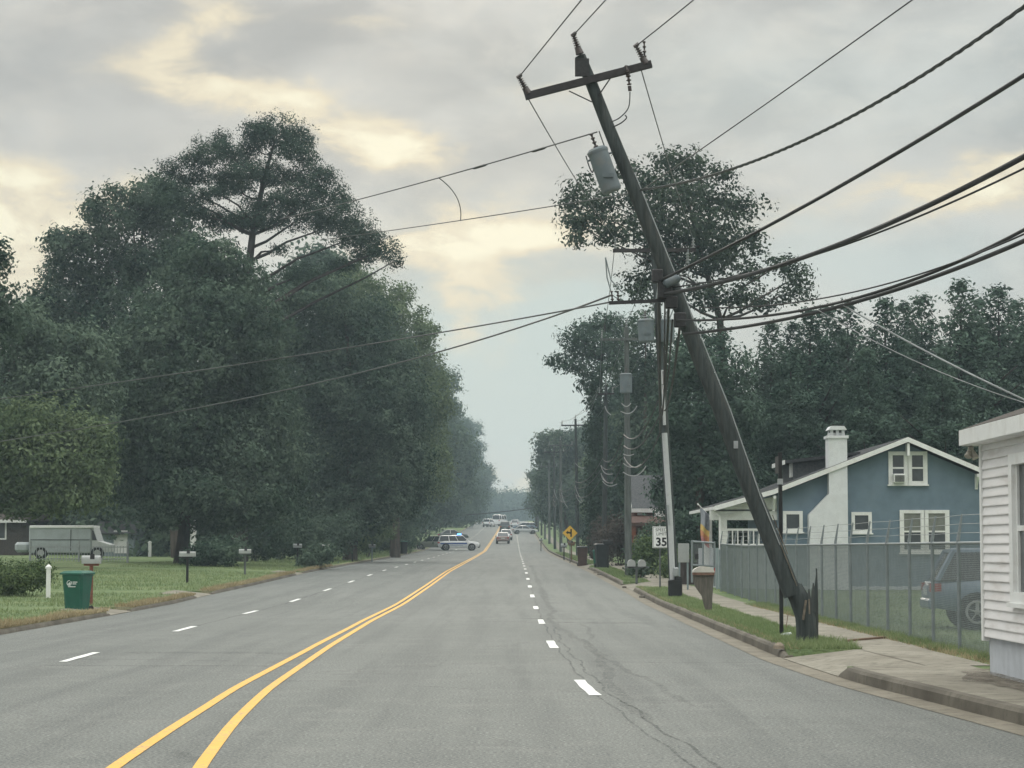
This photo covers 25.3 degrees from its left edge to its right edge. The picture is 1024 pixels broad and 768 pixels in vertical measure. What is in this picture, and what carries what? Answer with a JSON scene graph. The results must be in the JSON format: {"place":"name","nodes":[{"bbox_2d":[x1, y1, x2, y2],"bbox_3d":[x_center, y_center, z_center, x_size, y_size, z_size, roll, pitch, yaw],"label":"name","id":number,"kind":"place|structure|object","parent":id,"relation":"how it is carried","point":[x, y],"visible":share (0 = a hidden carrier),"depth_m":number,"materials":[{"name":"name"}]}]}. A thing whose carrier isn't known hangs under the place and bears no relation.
{"place":"outdoors","nodes":[
{"label":"outdoors","id":0,"kind":"place"},
{"bbox_2d":[66,548,922,675],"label":"driveway","id":1,"kind":"structure","parent":0,"point":[836,663],"depth_m":32.48,"materials":[{"name":"concrete"}]},
{"bbox_2d":[0,521,989,675],"bbox_3d":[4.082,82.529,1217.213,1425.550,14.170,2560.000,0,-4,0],"label":"ground","id":2,"kind":"structure","parent":0,"point":[65,565],"depth_m":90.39,"materials":[{"name":"plant"}]},
{"bbox_2d":[0,233,36,359],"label":"broadleaf tree","id":3,"kind":"object","parent":2,"relation":"on","point":[7,314],"visible":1,"depth_m":104.43,"materials":[{"name":"green plant"}]},
{"bbox_2d":[0,507,53,554],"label":"house","id":4,"kind":"structure","parent":2,"relation":"on","point":[13,533],"depth_m":149.71,"materials":[{"name":"brown"}]},
{"bbox_2d":[0,554,58,596],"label":"hedge","id":5,"kind":"object","parent":2,"relation":"on","point":[23,579],"visible":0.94,"depth_m":70.53,"materials":[{"name":"green plant"}]},
{"bbox_2d":[0,291,128,434],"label":"broadleaf tree","id":6,"kind":"object","parent":2,"relation":"on","point":[33,371],"visible":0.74,"depth_m":116.07,"materials":[{"name":"green plant"}]},
{"bbox_2d":[15,525,114,557],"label":"parked van","id":7,"kind":"object","parent":2,"relation":"on","point":[62,535],"visible":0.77,"depth_m":130.75,"materials":[{"name":"white paint"}]},
{"bbox_2d":[0,388,129,526],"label":"broadleaf tree","id":8,"kind":"object","parent":2,"relation":"on","point":[38,493],"visible":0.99,"depth_m":106.74,"materials":[{"name":"green plant"}]},
{"bbox_2d":[60,570,94,609],"bbox_3d":[-11.018,5.316,57.838,0.638,1.150,0.841,-1,-4,14],"label":"wheelie bin","id":9,"kind":"object","parent":2,"relation":"on","point":[77,586],"visible":0.87,"depth_m":57.51,"materials":[{"name":"green plastic"}]},
{"bbox_2d":[29,541,128,562],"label":"picket fence","id":10,"kind":"object","parent":2,"relation":"on","point":[84,547],"visible":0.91,"depth_m":121.68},
{"bbox_2d":[15,167,220,557],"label":"broadleaf tree","id":11,"kind":"object","parent":2,"relation":"on","point":[83,302],"visible":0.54,"depth_m":145.78,"materials":[{"name":"green plant"}]},
{"bbox_2d":[97,521,145,555],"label":"shed","id":12,"kind":"structure","parent":2,"relation":"on","point":[118,542],"depth_m":149.68,"materials":[{"name":"grey wood"}]},
{"bbox_2d":[82,226,324,563],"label":"oak tree","id":13,"kind":"object","parent":2,"relation":"on","point":[192,316],"visible":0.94,"depth_m":122.14,"materials":[{"name":"green plant"}]},
{"bbox_2d":[173,528,255,566],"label":"shrub","id":14,"kind":"object","parent":2,"relation":"on","point":[215,551],"visible":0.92,"depth_m":116.95,"materials":[{"name":"green plant"}]},
{"bbox_2d":[207,500,307,561],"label":"shrub","id":15,"kind":"object","parent":2,"relation":"on","point":[264,542],"visible":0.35,"depth_m":138.56,"materials":[{"name":"green plant"}]},
{"bbox_2d":[148,106,408,561],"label":"pine tree","id":16,"kind":"object","parent":2,"relation":"on","point":[253,221],"visible":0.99,"depth_m":138.72,"materials":[{"name":"green plant"}]},
{"bbox_2d":[257,509,316,559],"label":"shrub","id":17,"kind":"object","parent":2,"relation":"on","point":[293,552],"visible":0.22,"depth_m":148.63,"materials":[{"name":"green plant"}]},
{"bbox_2d":[290,539,344,567],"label":"shrub","id":18,"kind":"object","parent":2,"relation":"on","point":[317,555],"visible":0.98,"depth_m":121.14,"materials":[{"name":"green plant"}]},
{"bbox_2d":[293,501,368,559],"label":"shrub","id":19,"kind":"object","parent":2,"relation":"on","point":[333,529],"visible":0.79,"depth_m":148.65,"materials":[{"name":"green plant"}]},
{"bbox_2d":[255,262,443,560],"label":"broadleaf tree","id":20,"kind":"object","parent":2,"relation":"on","point":[349,426],"visible":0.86,"depth_m":154.47,"materials":[{"name":"green plant"}]},
{"bbox_2d":[265,236,434,496],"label":"roadside tree","id":21,"kind":"object","parent":2,"relation":"on","point":[316,258],"visible":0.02,"depth_m":212.29,"materials":[{"name":"green plant"}]},
{"bbox_2d":[11,455,710,558],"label":"undergrowth","id":22,"kind":"object","parent":2,"relation":"on","point":[160,540],"visible":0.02,"depth_m":151.04,"materials":[{"name":"green plant"}]},
{"bbox_2d":[339,516,402,556],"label":"shrub","id":23,"kind":"object","parent":2,"relation":"on","point":[385,538],"visible":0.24,"depth_m":175.07,"materials":[{"name":"green plant"}]},
{"bbox_2d":[320,263,462,557],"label":"broadleaf tree","id":24,"kind":"object","parent":2,"relation":"on","point":[418,325],"visible":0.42,"depth_m":189.08,"materials":[{"name":"green plant"}]},
{"bbox_2d":[349,298,438,550],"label":"roadside tree","id":25,"kind":"object","parent":2,"relation":"on","point":[415,521],"depth_m":237.39,"materials":[{"name":"green plant"}]},
{"bbox_2d":[374,514,421,553],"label":"shrub","id":26,"kind":"object","parent":2,"relation":"on","point":[406,535],"visible":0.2,"depth_m":214.36,"materials":[{"name":"green plant"}]},
{"bbox_2d":[400,323,465,524],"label":"roadside tree","id":27,"kind":"object","parent":2,"relation":"on","point":[452,492],"visible":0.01,"depth_m":321.80,"materials":[{"name":"green plant"}]},
{"bbox_2d":[413,359,485,536],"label":"roadside tree","id":28,"kind":"object","parent":2,"relation":"on","point":[455,430],"visible":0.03,"depth_m":358.86,"materials":[{"name":"green plant"}]},
{"bbox_2d":[420,359,490,533],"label":"roadside tree","id":29,"kind":"object","parent":2,"relation":"on","point":[468,457],"visible":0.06,"depth_m":398.69,"materials":[{"name":"green plant"}]},
{"bbox_2d":[438,398,488,527],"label":"roadside tree","id":30,"kind":"object","parent":2,"relation":"on","point":[469,508],"visible":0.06,"depth_m":493.00,"materials":[{"name":"green plant"}]},
{"bbox_2d":[459,415,500,502],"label":"roadside tree","id":31,"kind":"object","parent":2,"relation":"on","point":[488,471],"visible":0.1,"depth_m":698.87,"materials":[{"name":"green plant"}]},
{"bbox_2d":[0,564,989,663],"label":"dry grass","id":32,"kind":"structure","parent":2,"relation":"on","point":[50,616],"depth_m":52.97,"materials":[{"name":"plant"}]},
{"bbox_2d":[485,483,539,520],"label":"wood","id":33,"kind":"object","parent":2,"relation":"on","point":[505,500],"visible":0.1,"depth_m":995.77,"materials":[{"name":"green plant"}]},
{"bbox_2d":[521,466,550,528],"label":"broadleaf tree","id":34,"kind":"object","parent":2,"relation":"on","point":[526,505],"visible":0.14,"depth_m":468.18,"materials":[{"name":"green plant"}]},
{"bbox_2d":[523,426,587,542],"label":"broadleaf tree","id":35,"kind":"object","parent":2,"relation":"on","point":[540,478],"visible":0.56,"depth_m":308.98,"materials":[{"name":"green plant"}]},
{"bbox_2d":[548,436,572,551],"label":"utility pole","id":36,"kind":"object","parent":2,"relation":"on","point":[560,450],"visible":0.99,"depth_m":223.73,"materials":[{"name":"brown wood"}]},
{"bbox_2d":[561,415,589,555],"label":"utility pole","id":37,"kind":"object","parent":2,"relation":"on","point":[575,425],"visible":0.73,"depth_m":189.80,"materials":[{"name":"brown wood"}]},
{"bbox_2d":[562,409,595,543],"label":"roadside tree","id":38,"kind":"object","parent":2,"relation":"on","point":[571,509],"visible":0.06,"depth_m":304.69,"materials":[{"name":"green plant"}]},
{"bbox_2d":[541,307,640,557],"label":"tree","id":39,"kind":"object","parent":2,"relation":"on","point":[591,329],"visible":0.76,"depth_m":167.85,"materials":[{"name":"green plant"}]},
{"bbox_2d":[573,371,614,557],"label":"ivy","id":40,"kind":"object","parent":39,"relation":"attached to","point":[595,449],"visible":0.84,"depth_m":165.62,"materials":[{"name":"green plant"}]},
{"bbox_2d":[593,543,606,567],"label":"wheelie bin","id":41,"kind":"object","parent":2,"relation":"on","point":[600,554],"visible":0.85,"depth_m":118.34,"materials":[{"name":"plastic"}]},
{"bbox_2d":[586,508,623,559],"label":"shrub","id":42,"kind":"object","parent":2,"relation":"on","point":[594,537],"visible":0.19,"depth_m":149.62,"materials":[{"name":"green plant"}]},
{"bbox_2d":[598,379,613,536],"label":"utility pole","id":43,"kind":"object","parent":2,"relation":"on","point":[604,486],"visible":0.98,"depth_m":133.94,"materials":[{"name":"brown wood"}]},
{"bbox_2d":[588,373,642,555],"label":"broadleaf tree","id":44,"kind":"object","parent":2,"relation":"on","point":[615,399],"visible":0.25,"depth_m":188.82,"materials":[{"name":"green plant"}]},
{"bbox_2d":[600,319,638,574],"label":"utility pole","id":45,"kind":"object","parent":2,"relation":"on","point":[626,376],"visible":0.86,"depth_m":99.85,"materials":[{"name":"brown wood"}]},
{"bbox_2d":[597,511,641,565],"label":"shrub","id":46,"kind":"object","parent":2,"relation":"on","point":[616,536],"visible":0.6,"depth_m":127.52,"materials":[{"name":"green plant"}]},
{"bbox_2d":[602,306,681,502],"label":"broadleaf tree","id":47,"kind":"object","parent":2,"relation":"on","point":[642,384],"visible":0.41,"depth_m":149.85,"materials":[{"name":"green plant"}]},
{"bbox_2d":[631,475,664,553],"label":"house","id":48,"kind":"structure","parent":2,"relation":"on","point":[639,505],"depth_m":127.91,"materials":[{"name":"red brick"}]},
{"bbox_2d":[620,530,677,573],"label":"shrub","id":49,"kind":"object","parent":2,"relation":"on","point":[646,551],"visible":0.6,"depth_m":103.03,"materials":[{"name":"green plant"}]},
{"bbox_2d":[605,238,695,596],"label":"utility pole","id":50,"kind":"object","parent":2,"relation":"on","point":[645,330],"visible":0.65,"depth_m":70.85,"materials":[{"name":"grey wood"}]},
{"bbox_2d":[657,298,660,432],"bbox_3d":[3.496,0.107,53.867,0.060,0.674,34.352,0,-4,4],"label":"telephone cable","id":51,"kind":"object","parent":50,"relation":"attached to","point":[659,342],"visible":0.99,"depth_m":44.46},
{"bbox_2d":[652,525,666,587],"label":"speed limit sign","id":52,"kind":"object","parent":2,"relation":"on","point":[659,537],"visible":0.89,"depth_m":79.77,"materials":[{"name":"metal"}]},
{"bbox_2d":[516,31,817,640],"bbox_3d":[2.496,-0.786,36.710,4.862,9.941,0.516,0,-4,-1],"label":"utility pole","id":53,"kind":"object","parent":2,"relation":"on","point":[803,603],"visible":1,"depth_m":36.70,"materials":[{"name":"brown wood"}]},
{"bbox_2d":[0,302,608,398],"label":"service drop","id":54,"kind":"object","parent":53,"relation":"attached to","point":[333,349],"visible":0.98,"depth_m":49.66,"materials":[{"name":"metal"}]},
{"bbox_2d":[0,295,610,441],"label":"service drop","id":55,"kind":"object","parent":53,"relation":"attached to","point":[602,298],"visible":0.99,"depth_m":55.27,"materials":[{"name":"metal"}]},
{"bbox_2d":[280,131,596,218],"bbox_3d":[-2.484,-4.310,49.746,0.043,2.292,26.567,1,-4,-17],"label":"power line","id":56,"kind":"object","parent":53,"relation":"attached to","point":[451,174],"visible":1,"depth_m":45.04,"materials":[{"name":"rubber"}]},
{"bbox_2d":[321,193,627,239],"bbox_3d":[-1.387,-3.472,48.820,0.300,2.388,24.288,1,-4,-17],"label":"power line","id":57,"kind":"object","parent":53,"relation":"attached to","point":[486,216],"visible":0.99,"depth_m":45.93,"materials":[{"name":"rubber"}]},
{"bbox_2d":[640,0,912,190],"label":"power line","id":58,"kind":"object","parent":53,"relation":"attached to","point":[786,89],"visible":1,"depth_m":29.40,"materials":[{"name":"rubber"}]},
{"bbox_2d":[639,4,1023,190],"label":"power line","id":59,"kind":"object","parent":53,"relation":"attached to","point":[972,42],"visible":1,"depth_m":27.11,"materials":[{"name":"rubber"}]},
{"bbox_2d":[660,73,1023,280],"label":"telephone cable","id":60,"kind":"object","parent":53,"relation":"attached to","point":[942,125],"visible":1,"depth_m":28.10,"materials":[{"name":"rubber"}]},
{"bbox_2d":[664,154,1023,295],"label":"telephone cable","id":61,"kind":"object","parent":53,"relation":"attached to","point":[996,171],"visible":1,"depth_m":27.80,"materials":[{"name":"rubber"}]},
{"bbox_2d":[672,167,1023,287],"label":"telephone cable","id":62,"kind":"object","parent":53,"relation":"attached to","point":[964,196],"visible":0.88,"depth_m":26.44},
{"bbox_2d":[676,228,1023,320],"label":"telephone cable","id":63,"kind":"object","parent":53,"relation":"attached to","point":[1013,235],"visible":1,"depth_m":28.65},
{"bbox_2d":[683,238,1023,334],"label":"telephone cable","id":64,"kind":"object","parent":53,"relation":"attached to","point":[969,263],"visible":1,"depth_m":28.03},
{"bbox_2d":[699,233,1023,307],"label":"telephone cable","id":65,"kind":"object","parent":53,"relation":"attached to","point":[1009,240],"visible":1,"depth_m":27.67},
{"bbox_2d":[678,543,688,589],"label":"notice panel","id":66,"kind":"object","parent":2,"relation":"on","point":[683,552],"visible":0.87,"depth_m":78.24,"materials":[{"name":"white metal"}]},
{"bbox_2d":[549,142,820,389],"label":"broadleaf tree","id":67,"kind":"object","parent":2,"relation":"on","point":[668,224],"visible":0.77,"depth_m":121.74,"materials":[{"name":"green plant"}]},
{"bbox_2d":[692,566,714,610],"bbox_3d":[4.634,4.961,55.080,0.549,1.097,0.280,0,-4,0],"label":"mailbox","id":68,"kind":"object","parent":2,"relation":"on","point":[703,578],"visible":0.96,"depth_m":55.00,"materials":[{"name":"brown wood"}]},
{"bbox_2d":[637,315,772,566],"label":"evergreen tree","id":69,"kind":"object","parent":2,"relation":"on","point":[692,476],"visible":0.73,"depth_m":104.98,"materials":[{"name":"green plant"}]},
{"bbox_2d":[691,540,736,588],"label":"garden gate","id":70,"kind":"structure","parent":2,"relation":"on","point":[702,545],"depth_m":77.25,"materials":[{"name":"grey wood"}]},
{"bbox_2d":[686,318,788,552],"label":"cedar tree","id":71,"kind":"object","parent":2,"relation":"on","point":[768,359],"depth_m":117.95,"materials":[{"name":"green plant"}]},
{"bbox_2d":[716,348,838,547],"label":"cedar tree","id":72,"kind":"object","parent":2,"relation":"on","point":[779,438],"visible":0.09,"depth_m":107.42,"materials":[{"name":"green plant"}]},
{"bbox_2d":[751,319,805,443],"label":"cedar tree","id":73,"kind":"object","parent":2,"relation":"on","point":[792,326],"depth_m":128.32,"materials":[{"name":"green plant"}]},
{"bbox_2d":[775,452,783,633],"bbox_3d":[4.708,2.959,40.085,0.090,3.492,0.500,0,-4,0],"label":"sign post","id":74,"kind":"object","parent":2,"relation":"on","point":[778,464],"visible":0.62,"depth_m":39.91,"materials":[{"name":"black metal"}]},
{"bbox_2d":[716,303,854,544],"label":"cedar tree","id":75,"kind":"object","parent":2,"relation":"on","point":[824,392],"visible":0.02,"depth_m":111.75,"materials":[{"name":"green plant"}]},
{"bbox_2d":[795,300,850,393],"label":"cedar tree","id":76,"kind":"object","parent":2,"relation":"on","point":[827,319],"depth_m":126.30,"materials":[{"name":"green plant"}]},
{"bbox_2d":[689,426,979,589],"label":"house","id":77,"kind":"structure","parent":2,"relation":"on","point":[902,479],"depth_m":81.87,"materials":[{"name":"blue paint"}]},
{"bbox_2d":[783,511,803,532],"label":"window","id":78,"kind":"structure","parent":77,"relation":"in","point":[791,519],"depth_m":81.80,"materials":[{"name":"white glass"}]},
{"bbox_2d":[851,512,872,533],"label":"window","id":79,"kind":"structure","parent":77,"relation":"in","point":[856,517],"depth_m":81.80,"materials":[{"name":"white glass"}]},
{"bbox_2d":[887,451,908,485],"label":"window","id":80,"kind":"structure","parent":77,"relation":"in","point":[897,460],"depth_m":81.94,"materials":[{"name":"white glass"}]},
{"bbox_2d":[899,510,924,553],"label":"window","id":81,"kind":"structure","parent":77,"relation":"in","point":[904,514],"depth_m":81.78,"materials":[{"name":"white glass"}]},
{"bbox_2d":[908,451,928,485],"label":"window","id":82,"kind":"structure","parent":77,"relation":"in","point":[917,460],"depth_m":81.94,"materials":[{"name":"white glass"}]},
{"bbox_2d":[924,510,949,553],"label":"window","id":83,"kind":"structure","parent":77,"relation":"in","point":[940,530],"depth_m":81.78,"materials":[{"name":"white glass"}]},
{"bbox_2d":[801,297,875,422],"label":"cedar tree","id":84,"kind":"object","parent":2,"relation":"on","point":[849,345],"visible":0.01,"depth_m":116.15,"materials":[{"name":"green plant"}]},
{"bbox_2d":[720,514,989,654],"bbox_3d":[6.771,4.324,52.065,0.100,2.296,48.504,0,-4,1],"label":"chain link fence","id":85,"kind":"object","parent":2,"relation":"on","point":[751,566],"visible":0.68,"depth_m":41.84,"materials":[{"name":"metal"}]},
{"bbox_2d":[815,343,917,455],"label":"cedar tree","id":86,"kind":"object","parent":2,"relation":"on","point":[865,431],"visible":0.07,"depth_m":104.72,"materials":[{"name":"green plant"}]},
{"bbox_2d":[822,296,929,449],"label":"cedar tree","id":87,"kind":"object","parent":2,"relation":"on","point":[906,398],"visible":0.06,"depth_m":111.88,"materials":[{"name":"green plant"}]},
{"bbox_2d":[886,297,932,373],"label":"cedar tree","id":88,"kind":"object","parent":2,"relation":"on","point":[901,307],"depth_m":126.35,"materials":[{"name":"green plant"}]},
{"bbox_2d":[880,290,967,406],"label":"cedar tree","id":89,"kind":"object","parent":2,"relation":"on","point":[917,339],"visible":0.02,"depth_m":116.14,"materials":[{"name":"green plant"}]},
{"bbox_2d":[897,343,989,466],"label":"cedar tree","id":90,"kind":"object","parent":2,"relation":"on","point":[941,435],"visible":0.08,"depth_m":104.53,"materials":[{"name":"green plant"}]},
{"bbox_2d":[920,548,980,629],"bbox_3d":[10.473,4.039,44.811,4.690,1.613,2.100,0,-4,4],"label":"parked car","id":91,"kind":"object","parent":2,"relation":"on","point":[956,586],"visible":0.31,"depth_m":44.15,"materials":[{"name":"blue paint"}]},
{"bbox_2d":[891,277,1023,454],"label":"cedar tree","id":92,"kind":"object","parent":2,"relation":"on","point":[977,364],"visible":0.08,"depth_m":111.50,"materials":[{"name":"green plant"}]},
{"bbox_2d":[949,293,1007,372],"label":"cedar tree","id":93,"kind":"object","parent":2,"relation":"on","point":[976,303],"depth_m":126.39,"materials":[{"name":"green plant"}]},
{"bbox_2d":[959,408,1023,682],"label":"building","id":94,"kind":"structure","parent":2,"relation":"on","point":[999,441],"depth_m":26.28,"materials":[{"name":"white"}]},
{"bbox_2d":[843,305,1023,400],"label":"service drop","id":95,"kind":"object","parent":94,"relation":"attached to","point":[963,370],"visible":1,"depth_m":26.77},
{"bbox_2d":[1006,452,1023,608],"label":"window","id":96,"kind":"structure","parent":94,"relation":"in","point":[1016,460],"depth_m":25.51,"materials":[{"name":"white glass"}]},
{"bbox_2d":[964,282,1023,384],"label":"cedar tree","id":97,"kind":"object","parent":2,"relation":"on","point":[998,293],"visible":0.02,"depth_m":117.30,"materials":[{"name":"green plant"}]},
{"bbox_2d":[981,298,1023,418],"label":"cedar tree","id":98,"kind":"object","parent":2,"relation":"on","point":[1011,361],"visible":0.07,"depth_m":112.04,"materials":[{"name":"green plant"}]},
{"bbox_2d":[0,521,1023,767],"bbox_3d":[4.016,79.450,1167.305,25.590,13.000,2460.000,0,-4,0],"label":"road","id":99,"kind":"structure","parent":0,"point":[464,667],"depth_m":26.91,"materials":[{"name":"asphalt"}]},
{"bbox_2d":[106,528,499,767],"bbox_3d":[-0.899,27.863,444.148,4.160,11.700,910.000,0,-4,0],"label":"yellow line","id":100,"kind":"object","parent":99,"relation":"on","point":[204,760],"visible":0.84,"depth_m":24.54,"materials":[{"name":"paint"}]},
{"bbox_2d":[59,536,600,694],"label":"lane markings","id":101,"kind":"object","parent":99,"relation":"on","point":[584,685],"visible":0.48,"depth_m":35.75,"materials":[{"name":"white paint"}]},
{"bbox_2d":[437,534,479,550],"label":"police car","id":102,"kind":"object","parent":99,"relation":"on","point":[446,542],"visible":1,"depth_m":260.44,"materials":[{"name":"white paint"}]},
{"bbox_2d":[0,522,1023,725],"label":"kerb","id":103,"kind":"structure","parent":99,"relation":"on","point":[997,709],"depth_m":28.38,"materials":[{"name":"concrete"}]},
{"bbox_2d":[534,534,1023,735],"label":"gutter","id":104,"kind":"object","parent":99,"relation":"on","point":[1014,728],"visible":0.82,"depth_m":29.58,"materials":[{"name":"concrete"}]},
{"bbox_2d":[0,0,1023,493],"label":"sky","id":105,"kind":"structure","parent":0,"point":[398,93],"materials":[{"name":"grey"}]},
{"bbox_2d":[543,534,1023,705],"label":"sidewalk","id":106,"kind":"structure","parent":0,"point":[939,669],"depth_m":30.07,"materials":[{"name":"concrete"}]},
{"bbox_2d":[961,669,1023,690],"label":"soil","id":107,"kind":"structure","parent":106,"relation":"on","point":[999,682],"depth_m":25.98,"materials":[{"name":"soil"}]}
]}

